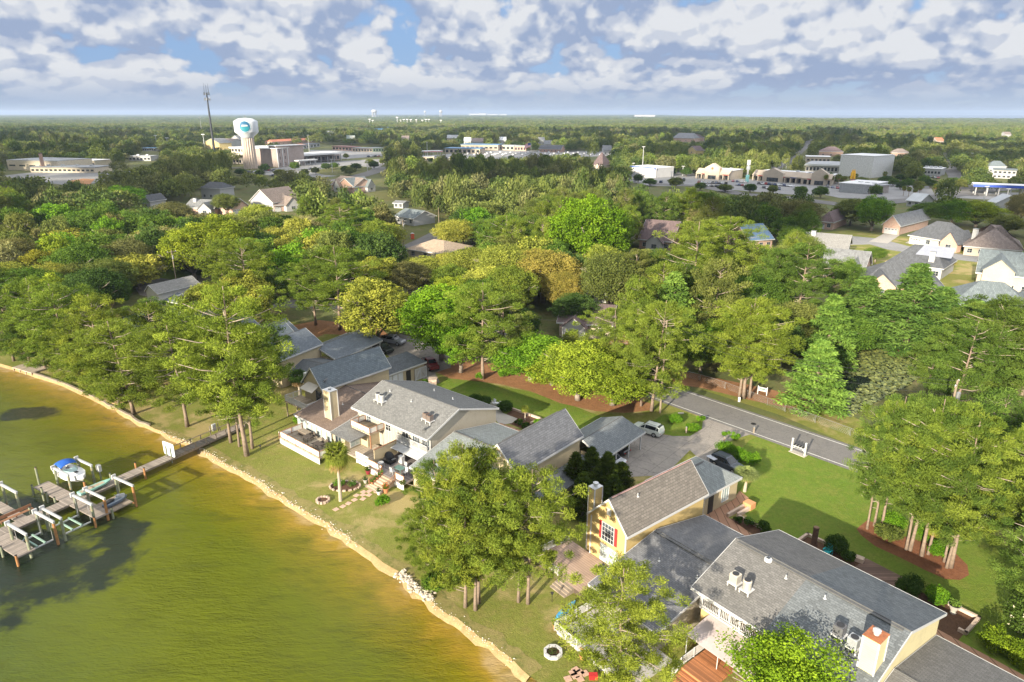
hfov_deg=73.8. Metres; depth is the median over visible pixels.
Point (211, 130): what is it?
cell tower
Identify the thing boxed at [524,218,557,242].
pine tree
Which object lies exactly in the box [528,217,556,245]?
pine tree
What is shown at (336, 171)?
open grass
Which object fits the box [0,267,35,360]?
pine tree
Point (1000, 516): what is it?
pine tree
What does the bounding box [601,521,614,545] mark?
window
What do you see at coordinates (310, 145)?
shop
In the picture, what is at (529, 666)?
sandy verge
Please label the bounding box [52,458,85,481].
motorboat
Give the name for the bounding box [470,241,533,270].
oak tree
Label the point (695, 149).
house
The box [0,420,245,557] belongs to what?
pier
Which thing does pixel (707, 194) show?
pine tree
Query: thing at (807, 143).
street
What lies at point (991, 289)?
house
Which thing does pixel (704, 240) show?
pine tree
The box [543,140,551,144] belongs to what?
house
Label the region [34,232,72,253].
oak tree
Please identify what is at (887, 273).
house
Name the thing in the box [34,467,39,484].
piling
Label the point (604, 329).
pine tree
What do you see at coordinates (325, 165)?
oak tree
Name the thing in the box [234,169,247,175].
oak tree
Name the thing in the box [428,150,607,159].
car park
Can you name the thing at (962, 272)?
residential lot
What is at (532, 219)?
pine tree
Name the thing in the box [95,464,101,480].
control box
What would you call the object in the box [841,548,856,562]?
shrub
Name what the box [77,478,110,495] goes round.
rowing boat
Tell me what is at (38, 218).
oak tree
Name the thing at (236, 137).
hotel
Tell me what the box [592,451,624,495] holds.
cypress tree
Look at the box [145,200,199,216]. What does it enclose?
oak tree
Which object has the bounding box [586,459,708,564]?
gabled house
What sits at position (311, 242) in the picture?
oak tree
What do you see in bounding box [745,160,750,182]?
pylon sign
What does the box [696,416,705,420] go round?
shrub
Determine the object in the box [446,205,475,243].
oak tree
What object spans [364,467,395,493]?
stairs
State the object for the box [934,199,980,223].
broadleaf tree
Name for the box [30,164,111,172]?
school wing
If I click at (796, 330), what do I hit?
oak tree
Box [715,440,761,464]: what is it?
hedge
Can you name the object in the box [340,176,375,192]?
house
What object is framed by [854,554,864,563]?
stone block
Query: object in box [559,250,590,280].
oak tree
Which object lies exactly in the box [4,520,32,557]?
lift
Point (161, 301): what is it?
pine tree
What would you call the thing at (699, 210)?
pine tree
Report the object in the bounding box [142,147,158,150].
building
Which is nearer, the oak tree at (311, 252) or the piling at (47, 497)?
the piling at (47, 497)
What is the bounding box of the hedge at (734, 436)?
[721,431,740,439]
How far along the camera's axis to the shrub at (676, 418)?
106.13 m
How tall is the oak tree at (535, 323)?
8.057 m
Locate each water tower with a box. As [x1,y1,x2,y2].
[233,118,258,168]
[371,109,376,116]
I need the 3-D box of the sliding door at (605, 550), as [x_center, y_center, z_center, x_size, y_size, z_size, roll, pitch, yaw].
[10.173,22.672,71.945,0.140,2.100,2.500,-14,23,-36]
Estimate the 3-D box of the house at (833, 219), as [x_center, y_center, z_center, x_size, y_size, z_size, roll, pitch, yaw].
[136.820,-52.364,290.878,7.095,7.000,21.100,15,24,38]
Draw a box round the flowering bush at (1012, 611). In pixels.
[1002,591,1023,636]
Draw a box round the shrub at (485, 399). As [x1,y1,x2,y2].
[476,395,491,404]
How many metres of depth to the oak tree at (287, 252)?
177.76 m
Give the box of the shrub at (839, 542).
[823,533,849,554]
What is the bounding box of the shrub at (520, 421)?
[514,418,522,424]
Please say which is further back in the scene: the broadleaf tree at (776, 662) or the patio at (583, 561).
the patio at (583, 561)
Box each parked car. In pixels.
[614,454,626,462]
[617,446,630,455]
[634,420,664,436]
[709,450,742,472]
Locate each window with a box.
[302,420,306,428]
[307,423,311,432]
[312,425,316,434]
[315,390,321,400]
[317,428,321,437]
[322,430,326,439]
[327,432,331,441]
[385,424,390,431]
[401,431,408,440]
[412,435,420,445]
[422,439,429,449]
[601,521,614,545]
[721,486,729,502]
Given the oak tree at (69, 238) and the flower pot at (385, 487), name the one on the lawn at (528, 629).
the flower pot at (385, 487)
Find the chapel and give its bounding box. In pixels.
[592,152,610,170]
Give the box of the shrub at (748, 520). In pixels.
[744,516,754,525]
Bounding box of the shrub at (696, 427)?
[686,422,700,431]
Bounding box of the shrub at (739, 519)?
[733,516,742,522]
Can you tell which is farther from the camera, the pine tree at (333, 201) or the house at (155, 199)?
the house at (155, 199)
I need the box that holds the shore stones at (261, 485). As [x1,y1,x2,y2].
[158,431,357,546]
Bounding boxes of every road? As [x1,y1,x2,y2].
[143,278,1020,521]
[404,232,438,247]
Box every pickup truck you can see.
[372,341,393,353]
[379,334,405,345]
[421,356,439,370]
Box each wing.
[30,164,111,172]
[92,159,110,164]
[288,357,330,386]
[524,454,593,513]
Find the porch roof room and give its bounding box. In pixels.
[330,415,379,449]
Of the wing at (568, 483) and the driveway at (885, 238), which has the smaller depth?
the wing at (568, 483)
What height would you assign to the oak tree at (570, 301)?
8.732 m
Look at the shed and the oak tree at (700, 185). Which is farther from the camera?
the oak tree at (700, 185)
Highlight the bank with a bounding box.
[304,154,339,162]
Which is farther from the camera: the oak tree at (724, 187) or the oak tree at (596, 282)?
the oak tree at (724, 187)
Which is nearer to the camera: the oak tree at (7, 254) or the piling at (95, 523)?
the piling at (95, 523)
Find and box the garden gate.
[414,365,426,380]
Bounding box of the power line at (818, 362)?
[670,321,953,380]
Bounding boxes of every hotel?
[205,138,231,149]
[225,138,241,146]
[232,135,240,139]
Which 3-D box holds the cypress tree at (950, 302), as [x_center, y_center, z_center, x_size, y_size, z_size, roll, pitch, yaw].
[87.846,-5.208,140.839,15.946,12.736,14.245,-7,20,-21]
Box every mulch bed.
[507,410,535,428]
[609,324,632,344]
[731,519,762,533]
[802,537,974,639]
[857,521,968,579]
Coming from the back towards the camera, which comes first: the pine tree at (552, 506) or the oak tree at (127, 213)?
the oak tree at (127, 213)
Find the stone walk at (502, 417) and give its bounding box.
[490,400,516,423]
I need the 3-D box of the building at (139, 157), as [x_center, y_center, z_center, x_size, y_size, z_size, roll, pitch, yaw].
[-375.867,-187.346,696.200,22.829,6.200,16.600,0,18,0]
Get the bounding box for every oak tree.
[0,205,34,223]
[0,237,39,254]
[0,239,24,263]
[0,261,30,272]
[0,265,63,304]
[1,211,39,234]
[19,261,63,272]
[26,205,59,224]
[30,202,73,223]
[30,224,61,240]
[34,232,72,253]
[35,231,83,248]
[38,240,115,265]
[39,214,66,225]
[39,215,75,237]
[48,226,80,238]
[53,191,82,201]
[54,261,85,277]
[55,265,130,316]
[62,208,89,223]
[69,230,118,251]
[70,210,108,232]
[73,231,92,239]
[77,257,139,304]
[82,198,119,213]
[85,204,117,217]
[87,227,123,240]
[90,215,127,234]
[96,271,133,313]
[99,237,156,266]
[102,211,127,227]
[111,233,133,240]
[112,252,168,290]
[116,208,144,215]
[116,214,143,234]
[119,210,137,219]
[126,225,184,261]
[133,206,167,218]
[134,221,169,262]
[135,213,178,229]
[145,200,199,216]
[175,215,206,229]
[185,212,220,222]
[209,193,241,213]
[221,236,275,274]
[226,216,260,230]
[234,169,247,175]
[243,229,273,242]
[251,254,284,278]
[252,210,282,224]
[252,215,286,230]
[255,169,264,174]
[255,226,282,233]
[258,163,269,170]
[267,228,293,239]
[267,239,309,292]
[273,169,283,174]
[278,236,303,244]
[281,228,310,242]
[282,214,293,220]
[283,214,326,227]
[283,216,311,234]
[289,162,299,168]
[292,244,357,282]
[297,227,328,243]
[301,229,332,249]
[303,224,331,231]
[311,166,319,172]
[312,229,355,252]
[321,163,331,168]
[329,207,352,220]
[329,218,353,230]
[330,162,337,167]
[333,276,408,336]
[343,167,355,173]
[344,207,374,222]
[349,163,361,168]
[352,229,407,264]
[353,217,374,228]
[356,222,408,242]
[365,208,398,228]
[368,161,378,167]
[372,202,395,222]
[390,260,432,295]
[430,219,474,242]
[432,250,456,266]
[438,245,494,274]
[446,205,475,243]
[458,206,490,243]
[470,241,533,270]
[474,218,509,244]
[477,237,508,249]
[480,199,502,215]
[485,263,540,315]
[494,212,523,233]
[504,208,517,215]
[509,307,542,333]
[511,235,559,252]
[514,248,584,302]
[538,270,585,302]
[547,292,602,318]
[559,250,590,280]
[578,249,649,304]
[618,292,699,326]
[630,248,684,265]
[631,248,667,286]
[632,219,643,238]
[633,174,643,181]
[642,178,656,184]
[667,176,684,187]
[674,190,722,215]
[676,327,727,372]
[679,167,692,174]
[685,209,710,228]
[687,287,730,328]
[690,216,731,252]
[694,182,706,188]
[706,316,776,358]
[717,184,733,191]
[723,269,790,305]
[734,291,784,320]
[743,184,756,192]
[747,204,782,227]
[762,299,830,355]
[767,185,777,191]
[769,214,796,235]
[776,198,827,220]
[776,225,810,243]
[776,234,825,258]
[776,318,806,367]
[792,186,807,193]
[794,208,822,232]
[803,309,885,351]
[812,186,828,197]
[833,198,861,224]
[834,174,843,183]
[855,176,868,179]
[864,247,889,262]
[869,184,883,195]
[877,175,891,181]
[887,178,899,184]
[894,174,906,180]
[895,181,906,188]
[901,178,915,186]
[906,201,944,218]
[912,180,926,190]
[917,174,930,180]
[924,179,937,187]
[955,179,968,189]
[984,300,1023,318]
[996,422,1023,462]
[1004,192,1023,217]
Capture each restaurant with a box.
[839,180,888,193]
[858,181,889,193]
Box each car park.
[247,159,383,176]
[310,150,381,158]
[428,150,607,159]
[629,172,697,185]
[692,178,818,195]
[819,182,933,199]
[957,193,1018,199]
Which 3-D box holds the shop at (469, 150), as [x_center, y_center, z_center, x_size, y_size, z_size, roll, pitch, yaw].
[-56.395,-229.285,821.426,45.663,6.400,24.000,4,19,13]
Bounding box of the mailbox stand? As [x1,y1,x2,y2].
[789,438,807,457]
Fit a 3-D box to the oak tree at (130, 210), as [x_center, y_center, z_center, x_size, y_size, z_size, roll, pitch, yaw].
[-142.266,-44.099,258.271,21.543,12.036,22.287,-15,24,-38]
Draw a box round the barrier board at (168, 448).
[162,441,174,462]
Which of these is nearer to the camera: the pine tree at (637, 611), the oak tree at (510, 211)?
the pine tree at (637, 611)
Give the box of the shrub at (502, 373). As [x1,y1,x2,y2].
[498,369,508,376]
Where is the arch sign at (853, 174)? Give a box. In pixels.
[849,170,855,180]
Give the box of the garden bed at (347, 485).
[329,478,360,491]
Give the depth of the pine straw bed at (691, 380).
120.54 m
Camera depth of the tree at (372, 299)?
136.60 m
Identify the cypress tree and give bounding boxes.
[562,451,582,492]
[564,471,591,521]
[571,446,606,495]
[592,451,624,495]
[603,474,623,501]
[616,461,635,490]
[651,271,696,352]
[771,338,855,419]
[798,293,859,371]
[842,275,897,351]
[870,262,951,358]
[880,289,905,334]
[900,286,961,340]
[930,298,1001,366]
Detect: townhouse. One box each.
[293,381,380,442]
[351,380,498,459]
[409,422,518,491]
[587,514,744,649]
[685,530,946,681]
[884,635,1023,681]
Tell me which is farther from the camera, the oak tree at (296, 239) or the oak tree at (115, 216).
the oak tree at (115, 216)
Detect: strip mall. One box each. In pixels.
[696,163,742,179]
[752,168,812,183]
[801,168,837,185]
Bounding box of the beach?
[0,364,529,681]
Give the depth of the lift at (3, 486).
83.58 m
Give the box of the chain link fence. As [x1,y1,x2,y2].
[683,371,884,448]
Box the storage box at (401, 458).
[398,454,404,463]
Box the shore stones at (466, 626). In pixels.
[410,590,514,665]
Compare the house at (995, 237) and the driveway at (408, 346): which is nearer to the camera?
the driveway at (408, 346)
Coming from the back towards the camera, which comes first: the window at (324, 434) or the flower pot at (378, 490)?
the window at (324, 434)
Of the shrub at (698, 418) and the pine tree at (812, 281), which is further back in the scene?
the pine tree at (812, 281)
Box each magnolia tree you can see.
[14,247,66,267]
[177,282,222,314]
[210,269,274,316]
[226,203,281,218]
[352,256,404,291]
[366,294,410,333]
[582,243,621,267]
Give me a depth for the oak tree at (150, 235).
204.25 m
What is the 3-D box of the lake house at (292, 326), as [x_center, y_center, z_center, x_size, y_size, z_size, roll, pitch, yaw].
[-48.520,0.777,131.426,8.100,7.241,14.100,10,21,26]
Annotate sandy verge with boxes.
[150,422,541,675]
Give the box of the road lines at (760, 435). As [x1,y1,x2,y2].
[501,332,1020,528]
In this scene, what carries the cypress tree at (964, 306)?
on the ground at (550, 327)
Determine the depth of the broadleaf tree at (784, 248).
169.74 m
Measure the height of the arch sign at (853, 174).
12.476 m
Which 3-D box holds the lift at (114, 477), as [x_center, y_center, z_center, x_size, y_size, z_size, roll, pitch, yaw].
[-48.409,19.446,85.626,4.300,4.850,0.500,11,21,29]
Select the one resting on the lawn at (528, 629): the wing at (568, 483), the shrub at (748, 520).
the wing at (568, 483)
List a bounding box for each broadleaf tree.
[0,230,36,243]
[20,272,66,316]
[105,184,148,203]
[154,221,219,279]
[182,213,256,262]
[251,231,278,239]
[270,234,307,249]
[335,226,367,250]
[347,248,365,282]
[357,218,399,242]
[392,283,480,360]
[399,255,442,276]
[424,275,467,292]
[424,312,489,372]
[429,262,470,286]
[458,276,517,313]
[461,266,502,283]
[475,235,525,251]
[486,330,564,381]
[519,349,554,385]
[533,340,616,400]
[536,238,568,253]
[543,193,630,257]
[566,352,658,405]
[575,338,603,359]
[583,205,638,254]
[624,378,657,400]
[679,246,705,270]
[714,620,855,681]
[749,260,802,290]
[760,244,804,291]
[838,258,867,284]
[854,194,895,230]
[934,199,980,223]
[961,200,1013,227]
[983,214,1023,230]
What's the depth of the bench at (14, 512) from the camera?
80.60 m
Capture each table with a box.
[302,434,312,442]
[311,441,322,448]
[393,465,404,474]
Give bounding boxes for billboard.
[346,135,354,144]
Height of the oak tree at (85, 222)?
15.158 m
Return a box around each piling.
[0,545,4,557]
[14,554,19,566]
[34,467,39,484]
[40,487,44,500]
[45,491,49,502]
[92,516,96,527]
[110,507,114,518]
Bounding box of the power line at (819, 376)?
[674,335,951,395]
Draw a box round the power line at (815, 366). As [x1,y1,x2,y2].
[665,324,948,384]
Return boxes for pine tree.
[0,186,27,209]
[0,191,14,212]
[0,192,31,211]
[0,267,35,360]
[0,274,74,367]
[0,305,54,366]
[5,281,115,381]
[36,319,106,384]
[41,292,142,391]
[51,317,169,414]
[77,344,146,404]
[112,319,206,426]
[113,301,185,375]
[116,296,188,359]
[153,280,293,456]
[162,301,239,363]
[169,317,265,442]
[188,322,260,446]
[190,237,245,283]
[196,329,291,448]
[206,237,276,296]
[237,321,299,397]
[263,268,298,314]
[275,258,341,324]
[283,245,387,330]
[292,196,313,217]
[313,202,366,230]
[324,197,345,219]
[337,198,356,209]
[390,500,449,577]
[399,457,466,535]
[407,438,516,607]
[416,467,532,610]
[420,445,524,603]
[431,281,534,379]
[465,218,486,241]
[469,291,539,367]
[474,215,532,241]
[482,471,570,602]
[483,462,592,604]
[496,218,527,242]
[514,198,540,217]
[515,213,546,239]
[522,200,557,221]
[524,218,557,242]
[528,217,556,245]
[534,195,558,206]
[537,208,558,218]
[545,188,560,205]
[547,186,574,205]
[551,195,567,212]
[552,549,699,681]
[564,192,584,208]
[566,307,662,356]
[578,190,596,199]
[580,187,605,200]
[598,197,619,210]
[604,248,664,302]
[612,313,680,405]
[613,187,639,209]
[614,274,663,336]
[614,298,712,411]
[622,204,642,242]
[626,189,655,222]
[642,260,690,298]
[649,219,749,287]
[651,190,680,220]
[656,197,680,220]
[664,260,703,300]
[675,186,706,221]
[685,224,714,247]
[685,256,754,322]
[689,215,770,291]
[692,203,715,219]
[696,192,721,220]
[698,195,730,219]
[702,296,808,398]
[706,304,793,398]
[715,310,800,398]
[728,241,777,281]
[749,247,801,293]
[759,242,858,306]
[778,229,812,269]
[816,259,861,296]
[842,411,912,529]
[849,399,916,526]
[852,392,923,523]
[876,396,1007,556]
[878,405,959,550]
[879,390,1000,551]
[899,411,1023,568]
[902,336,951,399]
[902,421,997,554]
[908,318,1023,413]
[921,446,1009,568]
[922,436,1006,562]
[927,293,1023,420]
[962,386,1023,442]
[980,423,1023,543]
[983,302,1023,405]
[985,482,1023,599]
[995,441,1023,547]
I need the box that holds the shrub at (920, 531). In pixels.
[916,523,940,539]
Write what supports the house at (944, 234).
on the residential lot at (962, 272)
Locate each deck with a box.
[278,423,329,464]
[347,444,379,466]
[350,415,383,448]
[365,452,416,489]
[672,644,733,681]
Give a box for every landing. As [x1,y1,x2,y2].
[12,363,47,375]
[101,396,128,404]
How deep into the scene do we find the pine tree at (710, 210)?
226.69 m
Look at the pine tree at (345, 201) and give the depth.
259.63 m
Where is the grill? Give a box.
[383,451,395,464]
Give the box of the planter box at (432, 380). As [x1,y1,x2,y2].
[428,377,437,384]
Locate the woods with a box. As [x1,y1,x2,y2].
[0,114,1023,225]
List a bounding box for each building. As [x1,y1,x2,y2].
[128,154,157,160]
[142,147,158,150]
[229,145,304,163]
[255,146,288,167]
[266,144,304,165]
[539,145,564,151]
[634,115,654,116]
[805,155,830,162]
[819,146,842,155]
[838,153,894,177]
[890,148,908,155]
[923,166,946,175]
[992,168,1017,178]
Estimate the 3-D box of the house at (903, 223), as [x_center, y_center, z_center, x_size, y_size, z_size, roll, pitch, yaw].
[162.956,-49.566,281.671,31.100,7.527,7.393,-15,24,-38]
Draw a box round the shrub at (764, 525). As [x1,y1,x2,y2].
[755,519,771,532]
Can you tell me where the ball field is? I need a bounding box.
[71,179,94,183]
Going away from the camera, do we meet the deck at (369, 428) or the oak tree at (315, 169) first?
the deck at (369, 428)
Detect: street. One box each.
[329,167,385,180]
[648,183,843,204]
[770,139,812,168]
[888,188,1018,203]
[942,153,978,195]
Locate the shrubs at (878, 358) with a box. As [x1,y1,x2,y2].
[829,348,919,416]
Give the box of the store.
[805,161,839,172]
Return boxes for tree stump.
[810,526,819,546]
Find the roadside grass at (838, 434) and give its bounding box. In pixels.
[702,389,878,449]
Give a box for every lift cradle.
[14,515,52,548]
[49,498,90,533]
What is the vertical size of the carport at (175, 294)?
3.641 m
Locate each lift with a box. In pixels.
[0,481,21,511]
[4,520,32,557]
[31,508,59,544]
[39,505,66,541]
[50,465,72,491]
[69,491,96,522]
[74,455,95,483]
[82,486,109,520]
[111,474,137,506]
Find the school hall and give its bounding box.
[6,157,92,170]
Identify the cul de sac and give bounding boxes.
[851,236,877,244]
[866,237,977,261]
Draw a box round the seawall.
[32,372,150,426]
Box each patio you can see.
[535,534,608,603]
[554,603,671,681]
[856,558,901,586]
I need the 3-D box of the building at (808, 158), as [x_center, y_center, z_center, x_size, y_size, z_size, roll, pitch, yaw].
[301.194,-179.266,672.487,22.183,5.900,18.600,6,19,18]
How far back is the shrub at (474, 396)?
113.62 m
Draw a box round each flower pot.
[362,475,367,483]
[365,465,370,474]
[376,487,380,494]
[381,481,388,492]
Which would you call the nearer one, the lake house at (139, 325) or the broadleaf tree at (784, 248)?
the lake house at (139, 325)
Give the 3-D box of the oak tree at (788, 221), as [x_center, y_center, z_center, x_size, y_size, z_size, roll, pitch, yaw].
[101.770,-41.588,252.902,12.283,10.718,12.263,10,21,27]
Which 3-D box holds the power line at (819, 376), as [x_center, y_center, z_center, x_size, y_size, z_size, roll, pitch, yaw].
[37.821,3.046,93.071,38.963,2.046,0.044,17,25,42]
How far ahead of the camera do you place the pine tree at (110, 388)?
104.20 m
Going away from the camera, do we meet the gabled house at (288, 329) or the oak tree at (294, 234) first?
the gabled house at (288, 329)
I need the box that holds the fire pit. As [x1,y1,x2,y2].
[316,495,329,504]
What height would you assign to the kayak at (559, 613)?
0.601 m
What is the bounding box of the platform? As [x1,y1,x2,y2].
[97,494,134,511]
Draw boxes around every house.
[105,305,180,347]
[141,193,166,207]
[144,275,200,305]
[180,315,259,361]
[186,198,218,214]
[201,182,234,198]
[218,198,247,213]
[249,186,299,210]
[261,318,297,330]
[261,328,322,387]
[263,321,293,342]
[272,193,299,211]
[285,346,391,415]
[330,175,367,192]
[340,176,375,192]
[395,208,436,225]
[407,239,472,257]
[447,135,457,139]
[464,137,471,143]
[472,138,483,143]
[490,408,583,489]
[499,137,505,143]
[538,137,544,143]
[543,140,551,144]
[556,304,617,340]
[586,290,606,302]
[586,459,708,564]
[601,145,611,153]
[637,219,683,250]
[673,133,699,141]
[688,146,703,153]
[730,223,774,247]
[806,230,852,257]
[819,208,846,229]
[820,247,872,283]
[859,261,944,297]
[881,209,930,234]
[885,244,957,279]
[905,193,934,206]
[907,221,978,252]
[933,138,943,142]
[951,280,1023,308]
[963,224,1023,255]
[975,249,1023,291]
[987,161,1006,172]
[988,193,1011,208]
[1001,132,1011,136]
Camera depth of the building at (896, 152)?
765.95 m
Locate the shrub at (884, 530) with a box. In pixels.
[873,522,903,541]
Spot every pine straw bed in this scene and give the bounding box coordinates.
[294,320,387,336]
[437,359,650,412]
[664,369,809,411]
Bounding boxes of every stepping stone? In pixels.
[563,675,572,681]
[571,666,579,672]
[576,675,584,681]
[581,670,588,676]
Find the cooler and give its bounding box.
[589,672,597,679]
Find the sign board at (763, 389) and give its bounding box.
[757,385,767,395]
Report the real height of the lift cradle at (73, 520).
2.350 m
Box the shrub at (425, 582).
[420,570,446,592]
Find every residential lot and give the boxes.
[185,198,250,206]
[372,189,412,200]
[803,230,1023,305]
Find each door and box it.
[350,439,360,447]
[406,370,410,380]
[599,542,617,564]
[707,495,713,513]
[884,228,897,234]
[909,237,920,244]
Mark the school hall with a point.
(25, 164)
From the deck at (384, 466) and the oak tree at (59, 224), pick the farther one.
the oak tree at (59, 224)
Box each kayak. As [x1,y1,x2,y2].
[555,600,575,618]
[561,625,581,641]
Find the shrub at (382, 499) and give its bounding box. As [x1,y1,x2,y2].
[374,494,389,505]
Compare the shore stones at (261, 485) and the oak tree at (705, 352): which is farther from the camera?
the oak tree at (705, 352)
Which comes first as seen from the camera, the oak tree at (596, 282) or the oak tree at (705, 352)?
the oak tree at (705, 352)
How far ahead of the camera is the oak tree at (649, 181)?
450.69 m
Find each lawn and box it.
[0,309,1023,681]
[436,378,602,428]
[734,437,1023,674]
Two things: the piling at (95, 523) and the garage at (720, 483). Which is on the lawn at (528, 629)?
the garage at (720, 483)
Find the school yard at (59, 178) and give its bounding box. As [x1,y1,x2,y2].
[5,172,108,184]
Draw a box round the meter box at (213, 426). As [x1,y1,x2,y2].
[209,423,218,431]
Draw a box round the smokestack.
[38,153,44,165]
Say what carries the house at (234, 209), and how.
on the ground at (550, 327)
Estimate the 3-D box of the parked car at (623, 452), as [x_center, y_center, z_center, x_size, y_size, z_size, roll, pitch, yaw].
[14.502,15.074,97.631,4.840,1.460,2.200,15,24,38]
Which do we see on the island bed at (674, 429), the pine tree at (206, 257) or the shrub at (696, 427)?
the shrub at (696, 427)
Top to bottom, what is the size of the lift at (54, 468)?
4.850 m
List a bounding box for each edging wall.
[512,408,541,423]
[798,532,825,543]
[948,604,980,635]
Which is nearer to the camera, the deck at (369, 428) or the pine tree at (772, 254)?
the deck at (369, 428)
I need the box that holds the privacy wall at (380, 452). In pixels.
[373,440,396,462]
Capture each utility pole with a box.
[167,250,175,278]
[659,320,669,412]
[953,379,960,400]
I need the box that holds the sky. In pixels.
[0,0,1023,114]
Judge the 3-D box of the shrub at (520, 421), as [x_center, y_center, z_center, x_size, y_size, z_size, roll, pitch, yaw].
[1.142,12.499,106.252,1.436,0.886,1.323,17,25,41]
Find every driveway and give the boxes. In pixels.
[135,273,216,295]
[386,334,450,378]
[426,373,439,382]
[621,418,749,476]
[869,234,898,243]
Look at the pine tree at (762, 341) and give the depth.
111.02 m
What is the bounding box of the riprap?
[393,568,435,601]
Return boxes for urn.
[948,598,961,614]
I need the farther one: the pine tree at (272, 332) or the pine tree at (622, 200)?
the pine tree at (622, 200)
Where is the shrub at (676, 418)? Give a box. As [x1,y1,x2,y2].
[668,413,683,422]
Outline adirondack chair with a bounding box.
[823,543,832,554]
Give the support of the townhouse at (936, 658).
on the lawn at (528, 629)
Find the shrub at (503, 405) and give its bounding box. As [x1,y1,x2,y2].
[496,400,512,410]
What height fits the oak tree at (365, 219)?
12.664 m
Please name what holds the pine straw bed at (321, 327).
on the lawn at (528, 629)
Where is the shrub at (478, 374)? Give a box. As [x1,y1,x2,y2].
[475,372,482,378]
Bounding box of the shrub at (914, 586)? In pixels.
[894,572,926,596]
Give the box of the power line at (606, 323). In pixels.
[500,313,665,323]
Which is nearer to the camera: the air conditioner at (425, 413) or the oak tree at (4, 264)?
the air conditioner at (425, 413)
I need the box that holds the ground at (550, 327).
[0,121,1023,491]
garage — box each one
[387,351,426,380]
[645,456,742,514]
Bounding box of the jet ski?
[102,493,126,507]
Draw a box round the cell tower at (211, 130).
[203,83,214,150]
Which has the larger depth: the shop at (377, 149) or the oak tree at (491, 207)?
the shop at (377, 149)
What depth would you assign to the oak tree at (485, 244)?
192.82 m
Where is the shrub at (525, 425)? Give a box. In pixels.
[521,422,529,427]
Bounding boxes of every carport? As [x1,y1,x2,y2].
[165,293,183,312]
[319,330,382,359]
[579,416,645,458]
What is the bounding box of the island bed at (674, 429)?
[653,411,702,435]
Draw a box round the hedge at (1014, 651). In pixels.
[975,621,1023,671]
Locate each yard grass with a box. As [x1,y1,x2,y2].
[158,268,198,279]
[397,223,433,244]
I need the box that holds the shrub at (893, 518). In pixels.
[880,509,908,529]
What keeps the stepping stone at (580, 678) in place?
on the lawn at (528, 629)
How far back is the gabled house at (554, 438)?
86.31 m
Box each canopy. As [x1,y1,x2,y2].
[294,159,317,165]
[304,151,343,162]
[421,150,442,155]
[971,182,1023,195]
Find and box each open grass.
[310,165,371,175]
[404,215,448,230]
[934,198,987,202]
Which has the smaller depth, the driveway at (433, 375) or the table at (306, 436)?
the table at (306, 436)
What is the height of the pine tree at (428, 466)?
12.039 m
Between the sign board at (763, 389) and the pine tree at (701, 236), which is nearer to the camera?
the sign board at (763, 389)
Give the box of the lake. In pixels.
[0,367,536,681]
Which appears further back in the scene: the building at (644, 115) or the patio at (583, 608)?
the building at (644, 115)
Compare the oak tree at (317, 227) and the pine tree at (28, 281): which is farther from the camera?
the oak tree at (317, 227)
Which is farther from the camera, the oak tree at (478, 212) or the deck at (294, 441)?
the oak tree at (478, 212)
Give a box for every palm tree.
[287,368,306,395]
[321,440,350,501]
[521,405,528,419]
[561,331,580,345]
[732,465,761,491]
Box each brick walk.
[499,423,519,430]
[706,491,747,518]
[714,515,751,535]
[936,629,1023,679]
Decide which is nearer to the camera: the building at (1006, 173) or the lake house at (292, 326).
the lake house at (292, 326)
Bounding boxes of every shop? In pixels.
[265,138,314,144]
[303,143,319,148]
[332,145,361,150]
[352,147,372,151]
[366,147,383,151]
[422,156,434,160]
[445,147,485,153]
[461,143,501,149]
[500,145,513,149]
[514,145,525,150]
[630,165,673,177]
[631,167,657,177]
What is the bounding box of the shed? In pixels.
[392,200,408,207]
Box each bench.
[0,503,33,524]
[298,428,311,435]
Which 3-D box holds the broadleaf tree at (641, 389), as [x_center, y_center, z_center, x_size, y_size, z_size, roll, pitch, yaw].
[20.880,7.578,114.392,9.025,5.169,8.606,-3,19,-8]
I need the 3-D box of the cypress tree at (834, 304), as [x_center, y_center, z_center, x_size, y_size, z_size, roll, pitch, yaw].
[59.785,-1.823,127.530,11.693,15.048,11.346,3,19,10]
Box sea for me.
[685,115,1023,118]
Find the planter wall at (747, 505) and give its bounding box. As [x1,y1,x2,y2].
[726,499,755,516]
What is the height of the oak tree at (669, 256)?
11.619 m
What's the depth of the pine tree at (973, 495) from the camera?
68.35 m
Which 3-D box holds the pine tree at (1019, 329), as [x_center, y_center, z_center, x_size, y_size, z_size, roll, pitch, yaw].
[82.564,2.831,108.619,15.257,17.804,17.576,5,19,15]
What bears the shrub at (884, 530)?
on the mulch bed at (931, 563)
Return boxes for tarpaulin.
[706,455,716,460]
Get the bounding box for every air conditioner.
[373,392,380,402]
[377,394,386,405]
[421,411,428,420]
[425,414,434,424]
[727,570,742,589]
[738,577,754,596]
[830,620,847,642]
[844,632,861,655]
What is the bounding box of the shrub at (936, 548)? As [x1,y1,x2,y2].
[926,539,949,556]
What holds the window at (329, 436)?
in the townhouse at (327, 413)
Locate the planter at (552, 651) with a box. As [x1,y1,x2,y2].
[544,644,561,659]
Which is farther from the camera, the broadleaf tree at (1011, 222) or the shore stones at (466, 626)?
the broadleaf tree at (1011, 222)
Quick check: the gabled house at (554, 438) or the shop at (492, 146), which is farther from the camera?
the shop at (492, 146)
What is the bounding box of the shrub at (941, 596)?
[924,583,952,605]
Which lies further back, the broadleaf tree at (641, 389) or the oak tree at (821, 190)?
the oak tree at (821, 190)
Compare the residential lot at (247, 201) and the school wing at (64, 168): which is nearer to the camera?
the residential lot at (247, 201)
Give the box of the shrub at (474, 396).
[469,393,480,398]

